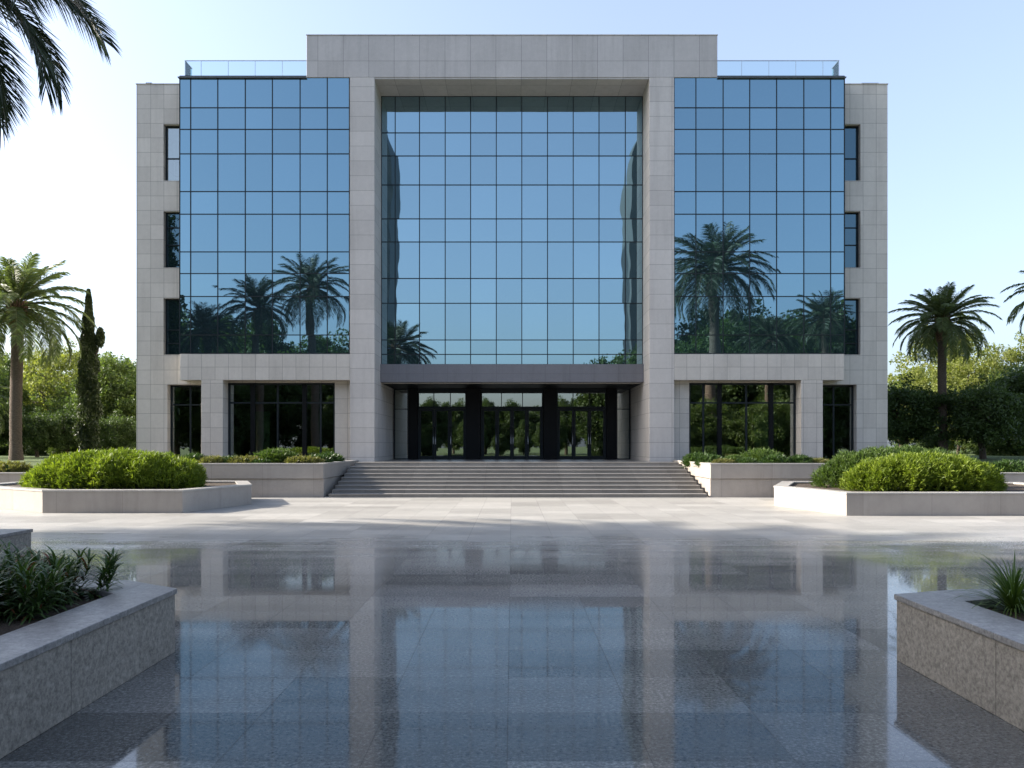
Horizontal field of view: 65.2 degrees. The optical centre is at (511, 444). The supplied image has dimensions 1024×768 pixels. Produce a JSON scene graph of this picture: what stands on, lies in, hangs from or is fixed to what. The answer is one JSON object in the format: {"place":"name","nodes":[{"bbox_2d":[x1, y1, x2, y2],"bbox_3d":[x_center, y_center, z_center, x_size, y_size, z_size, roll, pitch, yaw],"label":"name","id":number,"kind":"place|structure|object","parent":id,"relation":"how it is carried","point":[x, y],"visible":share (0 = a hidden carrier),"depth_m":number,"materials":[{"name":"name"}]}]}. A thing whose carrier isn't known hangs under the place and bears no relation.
{"place":"outdoors","nodes":[
{"label":"outdoors","id":0,"kind":"place"},
{"bbox_2d":[0,449,78,467],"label":"lawn","id":1,"kind":"structure","parent":0,"point":[33,460],"depth_m":43.24,"materials":[{"name":"green plant"}]},
{"bbox_2d":[0,372,9,433],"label":"date palm","id":2,"kind":"object","parent":1,"relation":"on","point":[1,418],"visible":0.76,"depth_m":46.86,"materials":[{"name":"green plant"}]},
{"bbox_2d":[0,441,25,455],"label":"broadleaf tree","id":3,"kind":"object","parent":1,"relation":"on","point":[4,450],"visible":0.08,"depth_m":56.95,"materials":[{"name":"green plant"}]},
{"bbox_2d":[0,398,29,447],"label":"broadleaf tree","id":4,"kind":"object","parent":1,"relation":"on","point":[4,435],"visible":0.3,"depth_m":48.82,"materials":[{"name":"green plant"}]},
{"bbox_2d":[0,459,34,471],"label":"shrub","id":5,"kind":"object","parent":1,"relation":"on","point":[12,466],"visible":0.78,"depth_m":30.70,"materials":[{"name":"green plant"}]},
{"bbox_2d":[0,366,39,416],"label":"broadleaf tree","id":6,"kind":"object","parent":1,"relation":"on","point":[5,381],"visible":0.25,"depth_m":57.53,"materials":[{"name":"green plant"}]},
{"bbox_2d":[0,352,43,448],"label":"broadleaf tree","id":7,"kind":"object","parent":1,"relation":"on","point":[7,361],"visible":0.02,"depth_m":70.61,"materials":[{"name":"green plant"}]},
{"bbox_2d":[0,442,53,455],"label":"broadleaf tree","id":8,"kind":"object","parent":1,"relation":"on","point":[41,453],"visible":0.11,"depth_m":55.92,"materials":[{"name":"green plant"}]},
{"bbox_2d":[3,351,58,379],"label":"broadleaf tree","id":9,"kind":"object","parent":1,"relation":"on","point":[54,373],"visible":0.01,"depth_m":76.03,"materials":[{"name":"green plant"}]},
{"bbox_2d":[7,406,64,456],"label":"broadleaf tree","id":10,"kind":"object","parent":1,"relation":"on","point":[40,431],"visible":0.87,"depth_m":47.41,"materials":[{"name":"green plant"}]},
{"bbox_2d":[27,384,58,416],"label":"broadleaf tree","id":11,"kind":"object","parent":1,"relation":"on","point":[34,394],"visible":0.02,"depth_m":65.26,"materials":[{"name":"green plant"}]},
{"bbox_2d":[0,252,97,460],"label":"date palm","id":12,"kind":"object","parent":1,"relation":"on","point":[18,286],"visible":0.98,"depth_m":39.71,"materials":[{"name":"green plant"}]},
{"bbox_2d":[22,343,79,448],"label":"broadleaf tree","id":13,"kind":"object","parent":1,"relation":"on","point":[46,384],"visible":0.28,"depth_m":60.66,"materials":[{"name":"green plant"}]},
{"bbox_2d":[41,403,78,453],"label":"broadleaf tree","id":14,"kind":"object","parent":1,"relation":"on","point":[70,418],"visible":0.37,"depth_m":49.37,"materials":[{"name":"green plant"}]},
{"bbox_2d":[34,337,100,383],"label":"broadleaf tree","id":15,"kind":"object","parent":1,"relation":"on","point":[59,372],"visible":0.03,"depth_m":78.50,"materials":[{"name":"green plant"}]},
{"bbox_2d":[41,377,108,450],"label":"broadleaf tree","id":16,"kind":"object","parent":1,"relation":"on","point":[56,404],"visible":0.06,"depth_m":58.84,"materials":[{"name":"green plant"}]},
{"bbox_2d":[45,425,104,455],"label":"broadleaf tree","id":17,"kind":"object","parent":1,"relation":"on","point":[55,451],"visible":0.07,"depth_m":54.12,"materials":[{"name":"green plant"}]},
{"bbox_2d":[72,289,105,451],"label":"cypress","id":18,"kind":"object","parent":1,"relation":"on","point":[87,427],"visible":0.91,"depth_m":41.73,"materials":[{"name":"green plant"}]},
{"bbox_2d":[65,352,135,449],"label":"broadleaf tree","id":19,"kind":"object","parent":1,"relation":"on","point":[113,394],"visible":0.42,"depth_m":50.60,"materials":[{"name":"green plant"}]},
{"bbox_2d":[98,351,135,379],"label":"broadleaf tree","id":20,"kind":"object","parent":1,"relation":"on","point":[127,359],"visible":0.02,"depth_m":78.81,"materials":[{"name":"green plant"}]},
{"bbox_2d":[99,409,135,449],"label":"hedge","id":21,"kind":"object","parent":1,"relation":"on","point":[117,432],"visible":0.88,"depth_m":46.32,"materials":[{"name":"green plant"}]},
{"bbox_2d":[0,496,1023,767],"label":"plaza","id":22,"kind":"structure","parent":0,"point":[534,632],"depth_m":8.16,"materials":[{"name":"stone"}]},
{"bbox_2d":[0,529,32,560],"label":"stone planter","id":23,"kind":"object","parent":22,"relation":"on","point":[14,536],"visible":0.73,"depth_m":12.56,"materials":[{"name":"stone"}]},
{"bbox_2d":[0,0,121,147],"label":"date palm","id":24,"kind":"object","parent":23,"relation":"in","point":[35,36],"visible":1,"depth_m":13.26,"materials":[{"name":"green plant"}]},
{"bbox_2d":[0,580,176,758],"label":"stone planter","id":25,"kind":"object","parent":22,"relation":"on","point":[55,668],"visible":0.92,"depth_m":6.02,"materials":[{"name":"smooth-cut grey granite"},{"name":"soil"}]},
{"bbox_2d":[0,542,10,561],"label":"leafy plant","id":26,"kind":"object","parent":25,"relation":"in","point":[3,550],"visible":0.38,"depth_m":7.57,"materials":[{"name":"green plant"}]},
{"bbox_2d":[0,559,71,624],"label":"leafy plant","id":27,"kind":"object","parent":25,"relation":"in","point":[42,590],"visible":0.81,"depth_m":6.57,"materials":[{"name":"green plant"}]},
{"bbox_2d":[0,539,75,597],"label":"leafy plant","id":28,"kind":"object","parent":25,"relation":"in","point":[7,551],"visible":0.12,"depth_m":7.36,"materials":[{"name":"green plant"}]},
{"bbox_2d":[0,543,133,615],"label":"leafy plant","id":29,"kind":"object","parent":25,"relation":"in","point":[111,560],"visible":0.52,"depth_m":7.28,"materials":[{"name":"green plant"}]},
{"bbox_2d":[0,481,251,512],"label":"stone planter","id":30,"kind":"object","parent":22,"relation":"on","point":[208,496],"visible":0.84,"depth_m":23.00,"materials":[{"name":"stone"}]},
{"bbox_2d":[16,447,208,488],"bbox_3d":[-12.649,0.770,25.471,5.763,1.499,3.910,0,0,0],"label":"round shrub","id":31,"kind":"object","parent":30,"relation":"in","point":[121,468],"visible":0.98,"depth_m":24.38,"materials":[{"name":"green plant"}]},
{"bbox_2d":[198,460,358,496],"bbox_3d":[-12.307,1.319,33.542,10.585,1.270,7.515,0,0,0],"label":"raised planter","id":32,"kind":"object","parent":22,"relation":"on","point":[293,479],"visible":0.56,"depth_m":29.85,"materials":[{"name":"stone"}]},
{"bbox_2d":[182,452,208,460],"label":"shrub","id":33,"kind":"object","parent":32,"relation":"on","point":[197,456],"visible":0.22,"depth_m":31.05,"materials":[{"name":"green plant"}]},
{"bbox_2d":[197,454,224,462],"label":"shrub","id":34,"kind":"object","parent":32,"relation":"on","point":[211,459],"visible":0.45,"depth_m":30.53,"materials":[{"name":"green plant"}]},
{"bbox_2d":[219,455,233,462],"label":"shrub","id":35,"kind":"object","parent":32,"relation":"on","point":[226,458],"visible":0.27,"depth_m":30.95,"materials":[{"name":"green plant"}]},
{"bbox_2d":[227,455,262,462],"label":"shrub","id":36,"kind":"object","parent":32,"relation":"on","point":[243,459],"visible":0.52,"depth_m":30.76,"materials":[{"name":"green plant"}]},
{"bbox_2d":[250,457,272,462],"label":"shrub","id":37,"kind":"object","parent":32,"relation":"on","point":[265,460],"visible":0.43,"depth_m":30.60,"materials":[{"name":"green plant"}]},
{"bbox_2d":[251,447,298,462],"bbox_3d":[-9.365,0.518,31.585,2.327,0.964,1.641,0,0,0],"label":"shrub","id":38,"kind":"object","parent":32,"relation":"on","point":[278,455],"visible":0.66,"depth_m":31.22,"materials":[{"name":"green plant"}]},
{"bbox_2d":[283,455,328,462],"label":"shrub","id":39,"kind":"object","parent":32,"relation":"on","point":[303,459],"visible":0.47,"depth_m":30.67,"materials":[{"name":"green plant"}]},
{"bbox_2d":[307,453,332,461],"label":"shrub","id":40,"kind":"object","parent":32,"relation":"on","point":[327,458],"visible":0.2,"depth_m":31.45,"materials":[{"name":"green plant"}]},
{"bbox_2d":[317,450,344,466],"bbox_3d":[-7.714,0.608,33.604,1.523,0.796,1.627,0,0,15],"label":"shrub","id":41,"kind":"object","parent":32,"relation":"in","point":[335,456],"visible":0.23,"depth_m":33.41,"materials":[{"name":"green plant"}]},
{"bbox_2d":[328,462,706,496],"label":"stone steps","id":42,"kind":"structure","parent":22,"relation":"on","point":[516,481],"depth_m":31.47,"materials":[{"name":"grey stone"}]},
{"bbox_2d":[673,460,825,496],"bbox_3d":[12.492,1.319,33.542,10.215,1.270,7.515,0,0,0],"label":"raised planter","id":43,"kind":"object","parent":22,"relation":"on","point":[737,479],"visible":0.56,"depth_m":29.85,"materials":[{"name":"stone"}]},
{"bbox_2d":[680,451,710,468],"bbox_3d":[7.840,0.608,33.604,1.523,0.796,1.627,0,0,-45],"label":"shrub","id":44,"kind":"object","parent":43,"relation":"on","point":[691,456],"visible":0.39,"depth_m":33.43,"materials":[{"name":"green plant"}]},
{"bbox_2d":[693,453,723,468],"bbox_3d":[7.862,0.640,31.694,1.415,0.692,1.324,0,0,19],"label":"shrub","id":45,"kind":"object","parent":43,"relation":"on","point":[706,458],"visible":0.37,"depth_m":31.52,"materials":[{"name":"green plant"}]},
{"bbox_2d":[711,458,735,462],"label":"shrub","id":46,"kind":"object","parent":43,"relation":"on","point":[724,460],"visible":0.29,"depth_m":30.56,"materials":[{"name":"green plant"}]},
{"bbox_2d":[722,454,745,461],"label":"shrub","id":47,"kind":"object","parent":43,"relation":"on","point":[735,457],"visible":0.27,"depth_m":31.18,"materials":[{"name":"green plant"}]},
{"bbox_2d":[736,457,759,462],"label":"shrub","id":48,"kind":"object","parent":43,"relation":"on","point":[747,460],"visible":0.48,"depth_m":30.57,"materials":[{"name":"green plant"}]},
{"bbox_2d":[739,447,783,461],"bbox_3d":[9.921,0.518,31.689,2.327,0.964,1.641,0,0,42],"label":"shrub","id":49,"kind":"object","parent":43,"relation":"on","point":[758,454],"visible":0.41,"depth_m":31.41,"materials":[{"name":"green plant"}]},
{"bbox_2d":[759,453,790,462],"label":"shrub","id":50,"kind":"object","parent":43,"relation":"on","point":[773,458],"visible":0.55,"depth_m":30.57,"materials":[{"name":"green plant"}]},
{"bbox_2d":[788,453,813,462],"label":"shrub","id":51,"kind":"object","parent":43,"relation":"on","point":[799,458],"visible":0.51,"depth_m":30.68,"materials":[{"name":"green plant"}]},
{"bbox_2d":[811,457,828,462],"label":"shrub","id":52,"kind":"object","parent":43,"relation":"on","point":[818,460],"visible":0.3,"depth_m":30.97,"materials":[{"name":"green plant"}]},
{"bbox_2d":[774,481,1023,515],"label":"stone planter","id":53,"kind":"object","parent":22,"relation":"on","point":[803,495],"visible":0.84,"depth_m":22.10,"materials":[{"name":"stone"}]},
{"bbox_2d":[809,443,981,487],"bbox_3d":[12.656,0.730,26.293,5.792,1.607,2.937,0,0,0],"label":"round shrub","id":54,"kind":"object","parent":53,"relation":"in","point":[829,472],"visible":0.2,"depth_m":25.96,"materials":[{"name":"green plant"}]},
{"bbox_2d":[838,450,1008,491],"bbox_3d":[12.412,0.822,24.393,4.972,1.363,2.766,0,0,0],"label":"round shrub","id":55,"kind":"object","parent":53,"relation":"in","point":[925,472],"visible":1,"depth_m":23.64,"materials":[{"name":"green plant"}]},
{"bbox_2d":[894,589,1023,730],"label":"stone planter","id":56,"kind":"object","parent":22,"relation":"on","point":[964,647],"visible":0.95,"depth_m":6.27,"materials":[{"name":"stone"}]},
{"bbox_2d":[933,551,1023,617],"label":"grass tuft","id":57,"kind":"object","parent":56,"relation":"in","point":[1009,592],"visible":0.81,"depth_m":6.82,"materials":[{"name":"green plant"}]},
{"bbox_2d":[0,0,1023,446],"label":"sky","id":58,"kind":"structure","parent":0,"point":[953,70],"materials":[{"name":"blue"}]},
{"bbox_2d":[892,447,1023,464],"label":"lawn","id":59,"kind":"structure","parent":0,"point":[991,458],"depth_m":46.69,"materials":[{"name":"green plant"}]},
{"bbox_2d":[888,380,922,448],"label":"broadleaf tree","id":60,"kind":"object","parent":59,"relation":"on","point":[912,442],"visible":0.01,"depth_m":80.02,"materials":[{"name":"green plant"}]},
{"bbox_2d":[888,372,947,446],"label":"broadleaf tree","id":61,"kind":"object","parent":59,"relation":"on","point":[916,416],"visible":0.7,"depth_m":43.88,"materials":[{"name":"green plant"}]},
{"bbox_2d":[895,358,953,441],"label":"broadleaf tree","id":62,"kind":"object","parent":59,"relation":"on","point":[920,378],"visible":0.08,"depth_m":70.97,"materials":[{"name":"green plant"}]},
{"bbox_2d":[917,424,951,448],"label":"broadleaf tree","id":63,"kind":"object","parent":59,"relation":"on","point":[925,445],"visible":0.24,"depth_m":55.59,"materials":[{"name":"green plant"}]},
{"bbox_2d":[888,313,990,386],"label":"broadleaf tree","id":64,"kind":"object","parent":59,"relation":"on","point":[891,377],"visible":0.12,"depth_m":83.38,"materials":[{"name":"green plant"}]},
{"bbox_2d":[889,281,1001,450],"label":"date palm","id":65,"kind":"object","parent":59,"relation":"on","point":[943,307],"visible":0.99,"depth_m":43.49,"materials":[{"name":"green plant"}]},
{"bbox_2d":[932,375,973,453],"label":"broadleaf tree","id":66,"kind":"object","parent":59,"relation":"on","point":[958,447],"visible":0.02,"depth_m":63.87,"materials":[{"name":"green plant"}]},
{"bbox_2d":[929,351,1006,453],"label":"broadleaf tree","id":67,"kind":"object","parent":59,"relation":"on","point":[968,368],"visible":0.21,"depth_m":64.82,"materials":[{"name":"green plant"}]},
{"bbox_2d":[932,373,1023,458],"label":"broadleaf tree","id":68,"kind":"object","parent":59,"relation":"on","point":[981,416],"visible":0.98,"depth_m":42.05,"materials":[{"name":"green plant"}]},
{"bbox_2d":[955,435,1023,455],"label":"broadleaf tree","id":69,"kind":"object","parent":59,"relation":"on","point":[994,451],"visible":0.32,"depth_m":55.34,"materials":[{"name":"green plant"}]},
{"bbox_2d":[960,331,1023,389],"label":"broadleaf tree","id":70,"kind":"object","parent":59,"relation":"on","point":[1010,355],"visible":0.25,"depth_m":63.75,"materials":[{"name":"green plant"}]},
{"bbox_2d":[978,361,1023,455],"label":"broadleaf tree","id":71,"kind":"object","parent":59,"relation":"on","point":[1001,374],"visible":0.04,"depth_m":55.25,"materials":[{"name":"green plant"}]},
{"bbox_2d":[984,358,1023,442],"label":"broadleaf tree","id":72,"kind":"object","parent":59,"relation":"on","point":[1014,382],"visible":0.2,"depth_m":45.81,"materials":[{"name":"green plant"}]},
{"bbox_2d":[990,458,1023,471],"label":"shrub","id":73,"kind":"object","parent":59,"relation":"on","point":[1005,465],"visible":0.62,"depth_m":30.57,"materials":[{"name":"green plant"}]},
{"bbox_2d":[1001,270,1023,334],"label":"date palm","id":74,"kind":"object","parent":59,"relation":"on","point":[1016,309],"visible":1,"depth_m":41.01,"materials":[{"name":"green plant"}]},
{"label":"ground","id":75,"kind":"structure","parent":0,"visible":0},
{"bbox_2d":[0,472,25,482],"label":"retaining wall","id":76,"kind":"structure","parent":75,"relation":"on","point":[9,477],"depth_m":29.90,"materials":[{"name":"stone"}]},
{"bbox_2d":[136,34,887,461],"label":"office building","id":77,"kind":"structure","parent":75,"relation":"on","point":[516,246],"depth_m":37.43,"materials":[{"name":"stone"}]},
{"bbox_2d":[166,126,178,180],"bbox_3d":[-16.000,-13.751,37.865,0.760,2.650,0.090,0,0,0],"label":"window","id":78,"kind":"structure","parent":77,"relation":"in","point":[172,132],"depth_m":37.86,"materials":[{"name":"glass"}]},
{"bbox_2d":[166,213,178,267],"bbox_3d":[-16.000,-9.661,37.865,0.760,2.650,0.090,0,0,0],"label":"window","id":79,"kind":"structure","parent":77,"relation":"in","point":[172,219],"depth_m":37.86,"materials":[{"name":"glass"}]},
{"bbox_2d":[166,299,179,354],"bbox_3d":[-16.000,-5.571,37.865,0.760,2.650,0.090,0,0,0],"label":"window","id":80,"kind":"structure","parent":77,"relation":"in","point":[172,305],"depth_m":37.86,"materials":[{"name":"glass"}]},
{"bbox_2d":[170,385,200,457],"bbox_3d":[-15.265,-1.036,37.985,1.870,3.600,0.090,0,0,0],"label":"window","id":81,"kind":"structure","parent":77,"relation":"in","point":[185,400],"depth_m":37.98,"materials":[{"name":"glass"}]},
{"bbox_2d":[228,383,334,457],"bbox_3d":[-10.785,-1.070,37.500,5.030,3.668,0.140,0,0,0],"label":"window","id":82,"kind":"structure","parent":77,"relation":"in","point":[298,417],"depth_m":37.52,"materials":[{"name":"glass"}]},
{"bbox_2d":[394,389,408,458],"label":"window","id":83,"kind":"structure","parent":77,"relation":"in","point":[401,396],"depth_m":42.54,"materials":[{"name":"glass"}]},
{"bbox_2d":[419,409,433,458],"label":"door","id":84,"kind":"structure","parent":77,"relation":"in","point":[426,416],"depth_m":42.55,"materials":[{"name":"glass"}]},
{"bbox_2d":[434,409,449,458],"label":"door","id":85,"kind":"structure","parent":77,"relation":"in","point":[441,417],"depth_m":42.55,"materials":[{"name":"glass"}]},
{"bbox_2d":[450,409,464,458],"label":"door","id":86,"kind":"structure","parent":77,"relation":"in","point":[457,416],"depth_m":42.55,"materials":[{"name":"glass"}]},
{"bbox_2d":[482,409,496,458],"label":"door","id":87,"kind":"structure","parent":77,"relation":"in","point":[489,416],"depth_m":42.55,"materials":[{"name":"glass"}]},
{"bbox_2d":[497,409,511,458],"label":"door","id":88,"kind":"structure","parent":77,"relation":"in","point":[504,416],"depth_m":42.55,"materials":[{"name":"glass"}]},
{"bbox_2d":[512,409,526,458],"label":"door","id":89,"kind":"structure","parent":77,"relation":"in","point":[519,416],"depth_m":42.55,"materials":[{"name":"glass"}]},
{"bbox_2d":[527,409,541,458],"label":"door","id":90,"kind":"structure","parent":77,"relation":"in","point":[534,416],"depth_m":42.55,"materials":[{"name":"glass"}]},
{"bbox_2d":[558,409,573,458],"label":"door","id":91,"kind":"structure","parent":77,"relation":"in","point":[565,417],"depth_m":42.55,"materials":[{"name":"glass"}]},
{"bbox_2d":[574,409,588,458],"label":"door","id":92,"kind":"structure","parent":77,"relation":"in","point":[581,416],"depth_m":42.55,"materials":[{"name":"glass"}]},
{"bbox_2d":[589,409,604,458],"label":"door","id":93,"kind":"structure","parent":77,"relation":"in","point":[596,416],"depth_m":42.55,"materials":[{"name":"glass"}]},
{"bbox_2d":[616,389,629,458],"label":"window","id":94,"kind":"structure","parent":77,"relation":"in","point":[622,395],"depth_m":42.54,"materials":[{"name":"glass"}]},
{"bbox_2d":[689,383,795,457],"bbox_3d":[10.785,-1.070,37.500,5.030,3.668,0.140,0,0,0],"label":"window","id":95,"kind":"structure","parent":77,"relation":"in","point":[727,419],"depth_m":37.52,"materials":[{"name":"glass"}]},
{"bbox_2d":[823,385,853,459],"bbox_3d":[15.265,-1.036,37.985,1.870,3.600,0.090,0,0,0],"label":"window","id":96,"kind":"structure","parent":77,"relation":"in","point":[838,400],"depth_m":37.98,"materials":[{"name":"glass"}]},
{"bbox_2d":[844,299,857,354],"bbox_3d":[16.000,-5.571,37.865,0.760,2.650,0.090,0,0,0],"label":"window","id":97,"kind":"structure","parent":77,"relation":"in","point":[851,305],"depth_m":37.86,"materials":[{"name":"glass"}]},
{"bbox_2d":[845,126,857,180],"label":"window","id":98,"kind":"structure","parent":77,"relation":"in","point":[851,132],"depth_m":37.86,"materials":[{"name":"glass"}]},
{"bbox_2d":[845,213,857,267],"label":"window","id":99,"kind":"structure","parent":77,"relation":"in","point":[851,219],"depth_m":37.86,"materials":[{"name":"glass"}]},
{"bbox_2d":[355,459,678,465],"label":"terrace","id":100,"kind":"structure","parent":75,"relation":"on","point":[514,464],"depth_m":34.80,"materials":[{"name":"stone"}]},
{"bbox_2d":[1000,472,1023,481],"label":"retaining wall","id":101,"kind":"structure","parent":75,"relation":"on","point":[1014,476],"depth_m":29.90,"materials":[{"name":"concrete"}]}
]}

